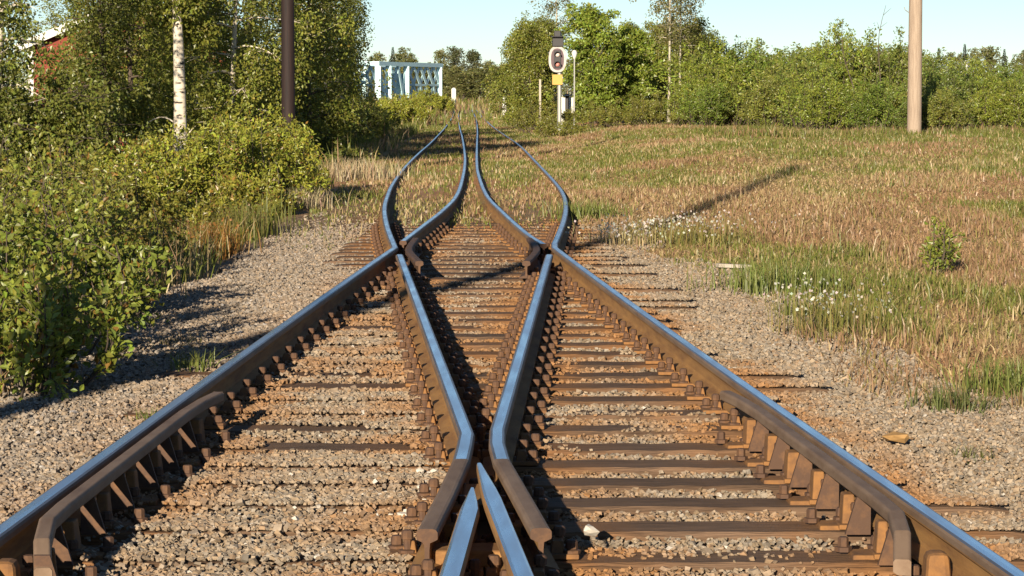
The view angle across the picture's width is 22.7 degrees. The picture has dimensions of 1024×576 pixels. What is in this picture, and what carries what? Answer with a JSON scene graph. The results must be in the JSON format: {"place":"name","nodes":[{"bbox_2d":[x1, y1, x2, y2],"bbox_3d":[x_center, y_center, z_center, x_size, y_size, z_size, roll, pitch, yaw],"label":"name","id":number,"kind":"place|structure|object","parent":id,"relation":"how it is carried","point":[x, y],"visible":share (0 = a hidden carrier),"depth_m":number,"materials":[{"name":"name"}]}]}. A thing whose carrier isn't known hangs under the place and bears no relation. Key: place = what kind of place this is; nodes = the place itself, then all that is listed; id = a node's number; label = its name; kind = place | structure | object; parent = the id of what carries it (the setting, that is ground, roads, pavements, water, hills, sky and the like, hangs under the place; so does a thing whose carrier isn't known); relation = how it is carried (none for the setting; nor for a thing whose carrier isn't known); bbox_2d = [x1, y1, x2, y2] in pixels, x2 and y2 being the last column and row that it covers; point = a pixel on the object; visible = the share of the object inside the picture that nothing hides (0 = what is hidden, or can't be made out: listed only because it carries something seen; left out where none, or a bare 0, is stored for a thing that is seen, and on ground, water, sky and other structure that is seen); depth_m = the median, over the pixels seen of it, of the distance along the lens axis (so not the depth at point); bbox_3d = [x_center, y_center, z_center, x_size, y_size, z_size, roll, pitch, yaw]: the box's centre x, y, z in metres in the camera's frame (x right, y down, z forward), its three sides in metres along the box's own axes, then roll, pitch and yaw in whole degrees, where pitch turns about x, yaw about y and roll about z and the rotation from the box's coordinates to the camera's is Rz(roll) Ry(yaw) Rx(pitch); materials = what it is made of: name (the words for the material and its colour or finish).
{"place":"outdoors","nodes":[
{"label":"outdoors","id":0,"kind":"place"},
{"bbox_2d":[0,97,1023,550],"bbox_3d":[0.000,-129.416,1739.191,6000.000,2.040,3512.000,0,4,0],"label":"ground","id":1,"kind":"structure","parent":0,"point":[408,195],"depth_m":34.58,"materials":[{"name":"soil"}]},
{"bbox_2d":[0,0,78,196],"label":"birch tree","id":2,"kind":"object","parent":1,"relation":"on","point":[8,105],"visible":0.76,"depth_m":43.57,"materials":[{"name":"green plant"}]},
{"bbox_2d":[0,245,138,401],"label":"willow bush","id":3,"kind":"object","parent":1,"relation":"on","point":[47,326],"visible":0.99,"depth_m":13.51,"materials":[{"name":"green plant"}]},
{"bbox_2d":[0,115,149,244],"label":"willow bush","id":4,"kind":"object","parent":1,"relation":"on","point":[3,153],"visible":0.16,"depth_m":26.12,"materials":[{"name":"green plant"}]},
{"bbox_2d":[0,186,155,365],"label":"willow bush","id":5,"kind":"object","parent":1,"relation":"on","point":[84,227],"visible":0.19,"depth_m":17.66,"materials":[{"name":"green plant"}]},
{"bbox_2d":[0,132,161,284],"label":"willow bush","id":6,"kind":"object","parent":1,"relation":"on","point":[102,219],"visible":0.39,"depth_m":20.89,"materials":[{"name":"green plant"}]},
{"bbox_2d":[0,62,166,186],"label":"bush","id":7,"kind":"object","parent":1,"relation":"on","point":[75,119],"visible":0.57,"depth_m":43.70,"materials":[{"name":"green plant"}]},
{"bbox_2d":[0,137,179,239],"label":"willow bush","id":8,"kind":"object","parent":1,"relation":"on","point":[87,166],"visible":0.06,"depth_m":27.83,"materials":[{"name":"green plant"}]},
{"bbox_2d":[0,190,181,378],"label":"willow bush","id":9,"kind":"object","parent":1,"relation":"on","point":[8,264],"visible":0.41,"depth_m":15.54,"materials":[{"name":"green plant"}]},
{"bbox_2d":[1,202,187,336],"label":"willow bush","id":10,"kind":"object","parent":1,"relation":"on","point":[141,253],"visible":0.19,"depth_m":18.31,"materials":[{"name":"green plant"}]},
{"bbox_2d":[23,152,174,234],"bbox_3d":[-5.008,-0.978,31.016,2.197,1.375,2.142,0,4,0],"label":"willow bush","id":11,"kind":"object","parent":1,"relation":"on","point":[140,199],"visible":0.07,"depth_m":31.06,"materials":[{"name":"green plant"}]},
{"bbox_2d":[19,0,187,174],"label":"birch tree","id":12,"kind":"object","parent":1,"relation":"on","point":[90,40],"visible":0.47,"depth_m":50.43,"materials":[{"name":"green plant"}]},
{"bbox_2d":[47,0,206,154],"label":"birch tree","id":13,"kind":"object","parent":1,"relation":"on","point":[168,105],"visible":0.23,"depth_m":55.28,"materials":[{"name":"green plant"}]},
{"bbox_2d":[13,15,257,148],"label":"red house","id":14,"kind":"structure","parent":1,"relation":"on","point":[50,35],"depth_m":79.65,"materials":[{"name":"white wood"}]},
{"bbox_2d":[84,199,199,280],"bbox_3d":[-3.514,-0.356,23.625,1.212,0.956,1.314,0,4,0],"label":"willow bush","id":15,"kind":"object","parent":1,"relation":"on","point":[169,229],"visible":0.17,"depth_m":23.48,"materials":[{"name":"green plant"}]},
{"bbox_2d":[70,120,247,208],"bbox_3d":[-4.824,-1.392,34.069,2.591,1.740,2.635,0,4,0],"label":"willow bush","id":16,"kind":"object","parent":1,"relation":"on","point":[157,179],"visible":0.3,"depth_m":33.65,"materials":[{"name":"green plant"}]},
{"bbox_2d":[81,0,262,151],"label":"birch tree","id":17,"kind":"object","parent":1,"relation":"on","point":[176,17],"visible":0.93,"depth_m":49.70,"materials":[{"name":"white plant"}]},
{"bbox_2d":[116,0,241,152],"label":"birch tree","id":18,"kind":"object","parent":1,"relation":"on","point":[147,46],"visible":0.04,"depth_m":63.51,"materials":[{"name":"green plant"}]},
{"bbox_2d":[140,185,264,235],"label":"willow bush","id":19,"kind":"object","parent":1,"relation":"on","point":[183,207],"visible":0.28,"depth_m":29.71,"materials":[{"name":"green plant"}]},
{"bbox_2d":[178,211,261,265],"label":"clump","id":20,"kind":"object","parent":1,"relation":"on","point":[237,247],"visible":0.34,"depth_m":25.93,"materials":[{"name":"brown plant"}]},
{"bbox_2d":[128,102,329,205],"bbox_3d":[-3.964,-1.589,34.942,2.948,1.942,2.785,0,4,0],"label":"willow bush","id":21,"kind":"object","parent":1,"relation":"on","point":[238,157],"visible":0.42,"depth_m":34.82,"materials":[{"name":"green plant"}]},
{"bbox_2d":[178,190,306,242],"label":"clump","id":22,"kind":"object","parent":1,"relation":"on","point":[261,221],"visible":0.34,"depth_m":29.38,"materials":[{"name":"green plant"}]},
{"bbox_2d":[192,170,302,220],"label":"willow bush","id":23,"kind":"object","parent":1,"relation":"on","point":[228,187],"visible":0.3,"depth_m":33.27,"materials":[{"name":"green plant"}]},
{"bbox_2d":[193,0,323,145],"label":"birch tree","id":24,"kind":"object","parent":1,"relation":"on","point":[250,24],"visible":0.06,"depth_m":61.45,"materials":[{"name":"green plant"}]},
{"bbox_2d":[159,0,359,151],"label":"birch tree","id":25,"kind":"object","parent":1,"relation":"on","point":[231,97],"visible":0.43,"depth_m":51.77,"materials":[{"name":"green plant"}]},
{"bbox_2d":[203,99,335,198],"bbox_3d":[-3.600,-1.912,37.872,2.188,1.820,2.059,-1,5,-18],"label":"willow bush","id":26,"kind":"object","parent":1,"relation":"on","point":[285,140],"visible":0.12,"depth_m":37.60,"materials":[{"name":"green plant"}]},
{"bbox_2d":[281,0,294,185],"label":"utility pole","id":27,"kind":"object","parent":1,"relation":"on","point":[287,63],"visible":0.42,"depth_m":45.73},
{"bbox_2d":[238,0,396,163],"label":"birch tree","id":28,"kind":"object","parent":1,"relation":"on","point":[338,115],"visible":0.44,"depth_m":57.78,"materials":[{"name":"green plant"}]},
{"bbox_2d":[262,0,380,152],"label":"birch tree","id":29,"kind":"object","parent":1,"relation":"on","point":[349,82],"visible":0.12,"depth_m":69.45,"materials":[{"name":"green plant"}]},
{"bbox_2d":[0,90,666,395],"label":"verge grass","id":30,"kind":"structure","parent":1,"relation":"on","point":[412,128],"depth_m":29.92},
{"bbox_2d":[295,0,389,137],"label":"birch tree","id":31,"kind":"object","parent":1,"relation":"on","point":[358,47],"visible":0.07,"depth_m":83.50,"materials":[{"name":"green plant"}]},
{"bbox_2d":[318,156,453,182],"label":"dry grass tuft","id":32,"kind":"object","parent":1,"relation":"on","point":[363,172],"visible":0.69,"depth_m":45.58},
{"bbox_2d":[331,61,442,102],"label":"truss bridge","id":33,"kind":"structure","parent":1,"relation":"on","point":[401,84],"depth_m":250.67,"materials":[{"name":"blue paint"}]},
{"bbox_2d":[4,439,782,477],"bbox_3d":[-0.379,0.776,10.948,3.792,0.238,0.283,0,4,0],"label":"railway sleeper","id":34,"kind":"object","parent":1,"relation":"on","point":[524,461],"visible":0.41,"depth_m":10.87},
{"bbox_2d":[34,423,762,459],"bbox_3d":[-0.361,0.736,11.489,3.672,0.238,0.288,0,4,0],"label":"railway sleeper","id":35,"kind":"object","parent":1,"relation":"on","point":[653,450],"visible":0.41,"depth_m":11.43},
{"bbox_2d":[714,390,950,575],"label":"guard rail","id":36,"kind":"object","parent":35,"relation":"attached to","point":[893,546],"visible":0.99,"depth_m":9.69,"materials":[{"name":"metal"}]},
{"bbox_2d":[59,406,742,440],"bbox_3d":[-0.366,0.688,12.133,3.549,0.238,0.262,0,4,0],"label":"railway sleeper","id":37,"kind":"object","parent":1,"relation":"on","point":[475,418],"visible":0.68,"depth_m":12.08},
{"bbox_2d":[375,91,435,127],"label":"willow bush","id":38,"kind":"object","parent":1,"relation":"on","point":[401,108],"visible":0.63,"depth_m":124.04,"materials":[{"name":"green plant"}]},
{"bbox_2d":[88,392,730,423],"bbox_3d":[-0.375,0.643,12.725,3.529,0.238,0.267,0,4,0],"label":"railway sleeper","id":39,"kind":"object","parent":1,"relation":"on","point":[540,407],"visible":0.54,"depth_m":12.66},
{"bbox_2d":[220,328,641,351],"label":"railway sleeper","id":40,"kind":"object","parent":1,"relation":"on","point":[627,341],"visible":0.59,"depth_m":16.20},
{"bbox_2d":[398,114,466,253],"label":"running rail","id":41,"kind":"object","parent":1,"relation":"on","point":[445,214],"visible":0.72,"depth_m":30.95,"materials":[{"name":"metal"}]},
{"bbox_2d":[236,320,638,341],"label":"railway sleeper","id":42,"kind":"object","parent":1,"relation":"on","point":[321,328],"visible":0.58,"depth_m":16.79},
{"bbox_2d":[291,281,586,298],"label":"railway sleeper","id":43,"kind":"object","parent":1,"relation":"on","point":[571,290],"visible":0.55,"depth_m":20.33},
{"bbox_2d":[216,346,666,371],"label":"railway sleeper","id":44,"kind":"object","parent":1,"relation":"on","point":[649,362],"visible":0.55,"depth_m":15.03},
{"bbox_2d":[121,379,774,409],"bbox_3d":[-0.347,0.600,13.305,3.441,0.238,0.281,0,4,0],"label":"railway sleeper","id":45,"kind":"object","parent":1,"relation":"on","point":[698,395],"visible":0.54,"depth_m":13.24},
{"bbox_2d":[188,336,714,360],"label":"railway sleeper","id":46,"kind":"object","parent":1,"relation":"on","point":[638,348],"visible":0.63,"depth_m":15.62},
{"bbox_2d":[275,112,630,250],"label":"track weeds","id":47,"kind":"object","parent":1,"relation":"on","point":[428,134],"visible":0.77,"depth_m":45.15,"materials":[{"name":"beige plant"}]},
{"bbox_2d":[12,460,903,495],"bbox_3d":[-0.369,0.814,10.450,3.921,0.238,0.262,0,4,0],"label":"railway sleeper","id":48,"kind":"object","parent":1,"relation":"on","point":[743,485],"visible":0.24,"depth_m":10.37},
{"bbox_2d":[322,267,601,281],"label":"railway sleeper","id":49,"kind":"object","parent":1,"relation":"on","point":[469,279],"visible":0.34,"depth_m":22.10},
{"bbox_2d":[0,116,452,567],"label":"running rail","id":50,"kind":"object","parent":49,"relation":"on","point":[18,531],"visible":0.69,"depth_m":13.23,"materials":[{"name":"metal"}]},
{"bbox_2d":[476,110,1023,575],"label":"running rail","id":51,"kind":"object","parent":49,"relation":"on","point":[930,528],"visible":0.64,"depth_m":11.64,"materials":[{"name":"metal"}]},
{"bbox_2d":[253,312,678,333],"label":"railway sleeper","id":52,"kind":"object","parent":1,"relation":"on","point":[608,323],"visible":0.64,"depth_m":17.37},
{"bbox_2d":[273,305,667,324],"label":"railway sleeper","id":53,"kind":"object","parent":1,"relation":"on","point":[599,318],"visible":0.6,"depth_m":17.97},
{"bbox_2d":[20,554,921,575],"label":"railway sleeper","id":54,"kind":"object","parent":1,"relation":"on","point":[429,568],"visible":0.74,"depth_m":8.18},
{"bbox_2d":[431,463,533,575],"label":"crossing nose","id":55,"kind":"object","parent":54,"relation":"on","point":[483,506],"visible":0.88,"depth_m":8.38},
{"bbox_2d":[292,299,653,317],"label":"railway sleeper","id":56,"kind":"object","parent":1,"relation":"on","point":[591,309],"visible":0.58,"depth_m":18.55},
{"bbox_2d":[151,356,800,383],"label":"railway sleeper","id":57,"kind":"object","parent":1,"relation":"on","point":[662,373],"visible":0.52,"depth_m":14.43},
{"bbox_2d":[151,367,828,395],"bbox_3d":[-0.160,0.554,13.911,3.761,0.238,0.285,0,4,0],"label":"railway sleeper","id":58,"kind":"object","parent":1,"relation":"on","point":[675,384],"visible":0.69,"depth_m":13.85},
{"bbox_2d":[290,293,695,311],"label":"railway sleeper","id":59,"kind":"object","parent":1,"relation":"on","point":[509,308],"visible":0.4,"depth_m":19.11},
{"bbox_2d":[309,276,678,293],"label":"railway sleeper","id":60,"kind":"object","parent":1,"relation":"on","point":[564,283],"visible":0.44,"depth_m":20.90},
{"bbox_2d":[301,287,690,304],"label":"railway sleeper","id":61,"kind":"object","parent":1,"relation":"on","point":[578,296],"visible":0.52,"depth_m":19.71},
{"bbox_2d":[5,475,1008,518],"bbox_3d":[-0.222,0.854,9.912,4.263,0.238,0.269,0,4,0],"label":"railway sleeper","id":62,"kind":"object","parent":1,"relation":"on","point":[582,506],"visible":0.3,"depth_m":9.83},
{"bbox_2d":[0,392,231,575],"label":"guard rail","id":63,"kind":"object","parent":62,"relation":"attached to","point":[57,529],"visible":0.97,"depth_m":9.54,"materials":[{"name":"metal"}]},
{"bbox_2d":[472,111,546,257],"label":"running rail","id":64,"kind":"object","parent":1,"relation":"on","point":[514,229],"visible":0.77,"depth_m":30.60,"materials":[{"name":"metal"}]},
{"bbox_2d":[0,211,1023,575],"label":"ballast","id":65,"kind":"structure","parent":1,"relation":"on","point":[264,287],"depth_m":12.38,"materials":[{"name":"gravel"}]},
{"bbox_2d":[480,27,551,128],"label":"birch tree","id":66,"kind":"object","parent":1,"relation":"on","point":[504,70],"visible":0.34,"depth_m":117.47,"materials":[{"name":"green plant"}]},
{"bbox_2d":[499,15,556,129],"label":"birch tree","id":67,"kind":"object","parent":1,"relation":"on","point":[527,38],"visible":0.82,"depth_m":111.24,"materials":[{"name":"green plant"}]},
{"bbox_2d":[33,525,1023,575],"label":"railway sleeper","id":68,"kind":"object","parent":1,"relation":"on","point":[566,556],"visible":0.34,"depth_m":8.66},
{"bbox_2d":[510,98,556,133],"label":"roadside shrub","id":69,"kind":"object","parent":1,"relation":"on","point":[522,123],"visible":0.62,"depth_m":99.73,"materials":[{"name":"green plant"}]},
{"bbox_2d":[79,498,1023,544],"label":"railway sleeper","id":70,"kind":"object","parent":1,"relation":"on","point":[704,531],"visible":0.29,"depth_m":9.26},
{"bbox_2d":[393,254,479,574],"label":"wing rail","id":71,"kind":"object","parent":70,"relation":"on","point":[457,433],"visible":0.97,"depth_m":11.63,"materials":[{"name":"metal"}]},
{"bbox_2d":[483,254,559,572],"bbox_3d":[0.115,0.316,15.512,0.322,0.150,14.470,0,4,1],"label":"wing rail","id":72,"kind":"object","parent":70,"relation":"on","point":[504,431],"visible":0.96,"depth_m":11.32,"materials":[{"name":"metal"}]},
{"bbox_2d":[549,31,565,130],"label":"railway signal","id":73,"kind":"object","parent":1,"relation":"on","point":[557,58],"visible":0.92,"depth_m":95.56,"materials":[{"name":"grey"}]},
{"bbox_2d":[532,114,588,137],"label":"roadside shrub","id":74,"kind":"object","parent":1,"relation":"on","point":[550,128],"visible":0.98,"depth_m":89.61,"materials":[{"name":"green plant"}]},
{"bbox_2d":[535,196,641,221],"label":"grass tuft","id":75,"kind":"object","parent":1,"relation":"on","point":[592,209],"visible":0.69,"depth_m":32.83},
{"bbox_2d":[543,2,640,123],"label":"alder tree","id":76,"kind":"object","parent":1,"relation":"on","point":[592,26],"visible":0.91,"depth_m":106.97,"materials":[{"name":"green plant"}]},
{"bbox_2d":[565,220,666,247],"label":"wildflower clump","id":77,"kind":"object","parent":1,"relation":"on","point":[613,233],"visible":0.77,"depth_m":27.48,"materials":[{"name":"white plant"}]},
{"bbox_2d":[594,94,666,126],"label":"roadside shrub","id":78,"kind":"object","parent":1,"relation":"on","point":[616,110],"visible":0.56,"depth_m":94.38,"materials":[{"name":"green plant"}]},
{"bbox_2d":[597,25,666,122],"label":"alder tree","id":79,"kind":"object","parent":1,"relation":"on","point":[639,73],"visible":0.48,"depth_m":110.16,"materials":[{"name":"green plant"}]},
{"bbox_2d":[624,92,686,125],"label":"roadside shrub","id":80,"kind":"object","parent":1,"relation":"on","point":[655,113],"visible":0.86,"depth_m":92.68,"materials":[{"name":"green plant"}]},
{"bbox_2d":[636,18,682,119],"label":"birch tree","id":81,"kind":"object","parent":1,"relation":"on","point":[662,57],"visible":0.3,"depth_m":117.18,"materials":[{"name":"green plant"}]},
{"bbox_2d":[629,0,701,121],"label":"birch tree","id":82,"kind":"object","parent":1,"relation":"on","point":[674,32],"visible":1,"depth_m":103.39,"materials":[{"name":"green plant"}]},
{"bbox_2d":[648,0,706,83],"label":"birch tree","id":83,"kind":"object","parent":1,"relation":"on","point":[689,26],"visible":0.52,"depth_m":106.52,"materials":[{"name":"green plant"}]},
{"bbox_2d":[571,204,800,250],"bbox_3d":[1.892,-0.688,28.090,2.582,0.421,3.072,3,5,31],"label":"wildflower clump","id":84,"kind":"object","parent":1,"relation":"on","point":[699,230],"visible":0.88,"depth_m":27.85,"materials":[{"name":"green plant"}]},
{"bbox_2d":[665,15,717,120],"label":"birch tree","id":85,"kind":"object","parent":1,"relation":"on","point":[702,22],"visible":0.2,"depth_m":115.16,"materials":[{"name":"green plant"}]},
{"bbox_2d":[640,34,762,125],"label":"thicket shrub","id":86,"kind":"object","parent":1,"relation":"on","point":[691,65],"visible":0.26,"depth_m":94.53,"materials":[{"name":"green plant"}]},
{"bbox_2d":[672,79,735,125],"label":"thicket shrub","id":87,"kind":"object","parent":1,"relation":"on","point":[704,112],"visible":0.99,"depth_m":89.86,"materials":[{"name":"green plant"}]},
{"bbox_2d":[673,59,758,124],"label":"thicket shrub","id":88,"kind":"object","parent":1,"relation":"on","point":[709,80],"visible":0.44,"depth_m":91.49,"materials":[{"name":"green plant"}]},
{"bbox_2d":[709,41,789,124],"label":"thicket shrub","id":89,"kind":"object","parent":1,"relation":"on","point":[751,56],"visible":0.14,"depth_m":95.18,"materials":[{"name":"green plant"}]},
{"bbox_2d":[731,70,807,128],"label":"thicket shrub","id":90,"kind":"object","parent":1,"relation":"on","point":[758,103],"visible":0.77,"depth_m":81.11,"materials":[{"name":"green plant"}]},
{"bbox_2d":[751,51,833,125],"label":"thicket shrub","id":91,"kind":"object","parent":1,"relation":"on","point":[767,73],"visible":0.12,"depth_m":88.14,"materials":[{"name":"green plant"}]},
{"bbox_2d":[687,253,913,297],"bbox_3d":[2.332,-0.118,21.104,1.782,0.341,2.129,2,5,30],"label":"grass tuft","id":92,"kind":"object","parent":1,"relation":"on","point":[768,278],"visible":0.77,"depth_m":20.84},
{"bbox_2d":[765,63,863,130],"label":"thicket shrub","id":93,"kind":"object","parent":1,"relation":"on","point":[828,101],"visible":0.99,"depth_m":73.57,"materials":[{"name":"green plant"}]},
{"bbox_2d":[748,278,923,339],"bbox_3d":[2.089,0.134,17.277,1.109,0.405,1.467,-2,5,-29],"label":"wildflower clump","id":94,"kind":"object","parent":1,"relation":"on","point":[831,318],"visible":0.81,"depth_m":17.21,"materials":[{"name":"green plant"}]},
{"bbox_2d":[786,20,886,125],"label":"thicket shrub","id":95,"kind":"object","parent":1,"relation":"on","point":[841,76],"visible":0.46,"depth_m":92.02,"materials":[{"name":"green plant"}]},
{"bbox_2d":[836,76,905,129],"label":"thicket shrub","id":96,"kind":"object","parent":1,"relation":"on","point":[874,107],"visible":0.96,"depth_m":73.58,"materials":[{"name":"green plant"}]},
{"bbox_2d":[847,24,952,124],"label":"thicket shrub","id":97,"kind":"object","parent":1,"relation":"on","point":[873,63],"visible":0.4,"depth_m":91.75,"materials":[{"name":"green plant"}]},
{"bbox_2d":[904,0,921,133],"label":"utility pole","id":98,"kind":"object","parent":1,"relation":"on","point":[914,107],"visible":0.8,"depth_m":69.59,"materials":[{"name":"brown"}]},
{"bbox_2d":[918,216,966,274],"bbox_3d":[3.808,-0.354,22.523,0.443,0.577,0.479,0,4,0],"label":"sapling","id":99,"kind":"object","parent":1,"relation":"on","point":[946,251],"visible":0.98,"depth_m":22.50,"materials":[{"name":"green plant"}]},
{"bbox_2d":[921,86,974,131],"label":"thicket shrub","id":100,"kind":"object","parent":1,"relation":"on","point":[936,113],"visible":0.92,"depth_m":72.05,"materials":[{"name":"green plant"}]},
{"bbox_2d":[922,61,988,128],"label":"thicket shrub","id":101,"kind":"object","parent":1,"relation":"on","point":[962,91],"visible":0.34,"depth_m":77.95,"materials":[{"name":"green plant"}]},
{"bbox_2d":[904,377,1012,418],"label":"grass tuft","id":102,"kind":"object","parent":1,"relation":"on","point":[939,403],"visible":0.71,"depth_m":13.03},
{"bbox_2d":[917,347,1023,400],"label":"grass tuft","id":103,"kind":"object","parent":1,"relation":"on","point":[1011,374],"visible":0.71,"depth_m":13.72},
{"bbox_2d":[949,53,1008,128],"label":"thicket shrub","id":104,"kind":"object","parent":1,"relation":"on","point":[982,73],"visible":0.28,"depth_m":79.23,"materials":[{"name":"green plant"}]},
{"bbox_2d":[964,76,1023,129],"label":"thicket shrub","id":105,"kind":"object","parent":1,"relation":"on","point":[1007,108],"visible":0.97,"depth_m":76.21,"materials":[{"name":"green plant"}]},
{"bbox_2d":[4,0,1023,94],"label":"sky","id":106,"kind":"structure","parent":0,"point":[425,27],"materials":[{"name":"white"}]},
{"bbox_2d":[505,119,1023,410],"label":"field grass","id":107,"kind":"structure","parent":0,"point":[668,153],"depth_m":33.25,"materials":[{"name":"plant"}]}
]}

